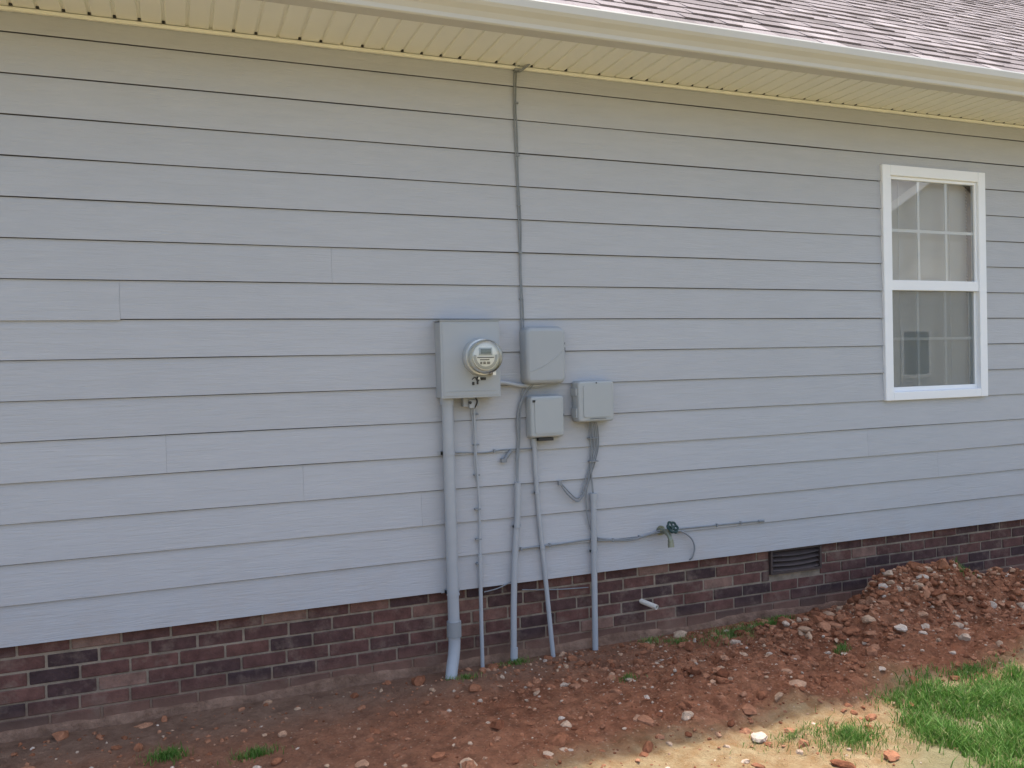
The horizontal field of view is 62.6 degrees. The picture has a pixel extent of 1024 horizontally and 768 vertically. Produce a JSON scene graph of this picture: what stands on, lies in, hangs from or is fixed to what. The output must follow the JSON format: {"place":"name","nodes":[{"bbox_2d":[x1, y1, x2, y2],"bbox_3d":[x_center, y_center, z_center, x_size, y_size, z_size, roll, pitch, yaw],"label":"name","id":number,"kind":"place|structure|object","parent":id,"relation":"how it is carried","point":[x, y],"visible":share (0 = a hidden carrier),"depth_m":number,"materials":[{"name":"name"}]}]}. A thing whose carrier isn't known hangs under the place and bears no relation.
{"place":"outdoors","nodes":[
{"label":"outdoors","id":0,"kind":"place"},
{"bbox_2d":[0,560,1023,767],"bbox_3d":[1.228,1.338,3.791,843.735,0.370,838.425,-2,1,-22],"label":"ground","id":1,"kind":"structure","parent":0,"point":[422,750],"depth_m":3.82,"materials":[{"name":"soil"}]},
{"bbox_2d":[0,600,847,742],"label":"footing ledge","id":2,"kind":"object","parent":1,"relation":"on","point":[337,682],"visible":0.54,"depth_m":4.24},
{"bbox_2d":[0,519,1023,731],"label":"brick foundation","id":3,"kind":"object","parent":1,"relation":"on","point":[86,685],"visible":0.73,"depth_m":4.35,"materials":[{"name":"brown brick"}]},
{"bbox_2d":[639,599,657,609],"bbox_3d":[0.782,1.262,4.830,0.029,0.044,0.126,-2,1,-42],"label":"drain pipe","id":4,"kind":"object","parent":3,"relation":"attached to","point":[648,604],"visible":1,"depth_m":4.82,"materials":[{"name":"white plastic"}]},
{"bbox_2d":[768,544,821,574],"bbox_3d":[1.762,1.095,5.282,0.393,0.152,0.074,-2,1,-22],"label":"foundation vent","id":5,"kind":"object","parent":3,"relation":"attached to","point":[791,560],"visible":0.94,"depth_m":5.26,"materials":[{"name":"metal"}]},
{"bbox_2d":[0,519,1023,722],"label":"mortar","id":6,"kind":"object","parent":1,"relation":"on","point":[793,575],"visible":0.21,"depth_m":4.37,"materials":[{"name":"grey concrete"}]},
{"bbox_2d":[0,558,1023,767],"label":"rocks","id":7,"kind":"object","parent":1,"relation":"on","point":[722,673],"visible":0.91,"depth_m":4.45,"materials":[{"name":"stone"}]},
{"bbox_3d":[-0.464,-1.744,9.182,18.000,6.930,9.000,-2,1,-22],"label":"side and rear walls","id":8,"kind":"object","parent":1,"relation":"on","visible":0},
{"bbox_2d":[0,31,1023,565],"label":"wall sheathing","id":9,"kind":"object","parent":8,"relation":"attached to","point":[968,223],"depth_m":4.37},
{"bbox_2d":[0,10,1023,647],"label":"siding","id":10,"kind":"object","parent":9,"relation":"attached to","point":[74,560],"visible":0.98,"depth_m":4.32,"materials":[{"name":"paint"}]},
{"bbox_2d":[437,398,461,678],"bbox_3d":[-0.322,0.818,4.334,0.099,1.494,0.156,-2,1,-6],"label":"electrical conduit","id":11,"kind":"object","parent":10,"relation":"attached to","point":[448,453],"visible":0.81,"depth_m":4.33,"materials":[{"name":"grey plastic"}]},
{"bbox_2d":[433,320,502,407],"bbox_3d":[-0.206,-0.100,4.310,0.327,0.459,0.241,-2,1,-22],"label":"electric meter box","id":12,"kind":"object","parent":10,"relation":"attached to","point":[468,356],"visible":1,"depth_m":4.29,"materials":[{"name":"grey paint"}]},
{"bbox_2d":[471,408,484,666],"bbox_3d":[-0.180,0.830,4.440,0.041,1.440,0.036,-2,1,-22],"label":"ground wire conduit","id":13,"kind":"object","parent":10,"relation":"attached to","point":[477,475],"visible":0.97,"depth_m":4.44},
{"bbox_2d":[510,482,520,660],"bbox_3d":[0.021,1.037,4.507,0.091,1.016,0.056,-2,1,-22],"label":"cable conduit","id":14,"kind":"object","parent":10,"relation":"attached to","point":[516,526],"visible":0.97,"depth_m":4.50,"materials":[{"name":"grey plastic"}]},
{"bbox_2d":[513,64,529,328],"bbox_3d":[0.067,-1.007,4.514,0.097,1.438,0.039,-1,1,2],"label":"drop cable","id":15,"kind":"object","parent":10,"relation":"attached to","point":[516,70],"visible":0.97,"depth_m":4.52,"materials":[{"name":"grey plastic"}]},
{"bbox_2d":[500,381,547,387],"bbox_3d":[0.051,-0.003,4.511,0.309,0.050,0.033,-2,1,-23],"label":"connecting conduit","id":16,"kind":"object","parent":10,"relation":"attached to","point":[513,384],"visible":0.69,"depth_m":4.50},
{"bbox_2d":[519,326,564,384],"bbox_3d":[0.170,-0.153,4.540,0.246,0.315,0.093,-2,1,-22],"label":"telephone interface box","id":17,"kind":"object","parent":10,"relation":"attached to","point":[542,354],"visible":1,"depth_m":4.50,"materials":[{"name":"grey plastic"}]},
{"bbox_2d":[531,439,555,656],"bbox_3d":[0.172,0.917,4.576,0.109,1.246,0.041,-2,1,-13],"label":"cable conduit","id":18,"kind":"object","parent":10,"relation":"attached to","point":[542,547],"visible":0.97,"depth_m":4.57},
{"bbox_2d":[526,395,563,440],"bbox_3d":[0.182,0.183,4.554,0.210,0.245,0.078,-2,1,-22],"label":"cable junction box","id":19,"kind":"object","parent":10,"relation":"attached to","point":[544,417],"visible":1,"depth_m":4.52,"materials":[{"name":"grey plastic"}]},
{"bbox_2d":[571,380,613,421],"bbox_3d":[0.448,0.094,4.651,0.239,0.228,0.096,-2,1,-22],"label":"network interface box","id":20,"kind":"object","parent":10,"relation":"attached to","point":[592,400],"visible":1,"depth_m":4.61,"materials":[{"name":"grey plastic"}]},
{"bbox_2d":[587,493,597,650],"bbox_3d":[0.460,1.069,4.688,0.061,0.922,0.044,-2,1,-22],"label":"cable conduit","id":21,"kind":"object","parent":10,"relation":"attached to","point":[593,500],"visible":0.99,"depth_m":4.67,"materials":[{"name":"grey plastic"}]},
{"bbox_2d":[455,385,764,591],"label":"communication cables","id":22,"kind":"object","parent":10,"relation":"attached to","point":[595,438],"visible":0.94,"depth_m":4.67,"materials":[{"name":"grey plastic"}]},
{"bbox_2d":[656,521,678,547],"bbox_3d":[0.896,0.853,4.814,0.083,0.149,0.139,-2,1,-22],"label":"outdoor faucet","id":23,"kind":"object","parent":10,"relation":"attached to","point":[668,531],"visible":1,"depth_m":4.77,"materials":[{"name":"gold metal"}]},
{"bbox_2d":[880,164,987,400],"bbox_3d":[2.831,-0.670,5.649,0.920,1.535,0.054,-2,1,-22],"label":"window frame","id":24,"kind":"object","parent":9,"relation":"attached to","point":[887,171],"visible":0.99,"depth_m":5.60,"materials":[{"name":"white plastic"}]},
{"bbox_2d":[897,181,951,386],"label":"blind cords","id":25,"kind":"object","parent":24,"relation":"attached to","point":[950,291],"depth_m":5.79,"materials":[{"name":"white fabric"}]},
{"bbox_2d":[890,176,978,391],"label":"window sashes","id":26,"kind":"object","parent":24,"relation":"in","point":[971,288],"depth_m":5.75,"materials":[{"name":"white plastic"}]},
{"bbox_2d":[891,180,968,386],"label":"window blinds","id":27,"kind":"object","parent":26,"relation":"in","point":[932,258],"depth_m":5.74,"materials":[{"name":"white plastic"}]},
{"bbox_2d":[892,182,972,385],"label":"window grilles","id":28,"kind":"object","parent":26,"relation":"attached to","point":[945,232],"depth_m":5.65,"materials":[{"name":"white plastic"}]},
{"bbox_2d":[542,0,1023,72],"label":"roof","id":29,"kind":"structure","parent":8,"relation":"attached to","point":[986,33],"depth_m":5.41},
{"bbox_2d":[0,0,1023,128],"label":"soffit","id":30,"kind":"structure","parent":29,"relation":"attached to","point":[285,23],"depth_m":4.31,"materials":[{"name":"plastic"}]},
{"bbox_2d":[9,3,1014,123],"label":"soffit gaps","id":31,"kind":"object","parent":30,"relation":"attached to","point":[233,30],"visible":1,"depth_m":4.32,"materials":[{"name":"black"}]},
{"bbox_2d":[257,0,1023,101],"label":"gutter","id":32,"kind":"object","parent":30,"relation":"attached to","point":[566,22],"visible":1,"depth_m":4.25,"materials":[{"name":"paint"}]},
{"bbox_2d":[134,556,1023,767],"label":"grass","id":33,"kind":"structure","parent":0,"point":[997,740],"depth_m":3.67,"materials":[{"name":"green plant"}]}
]}

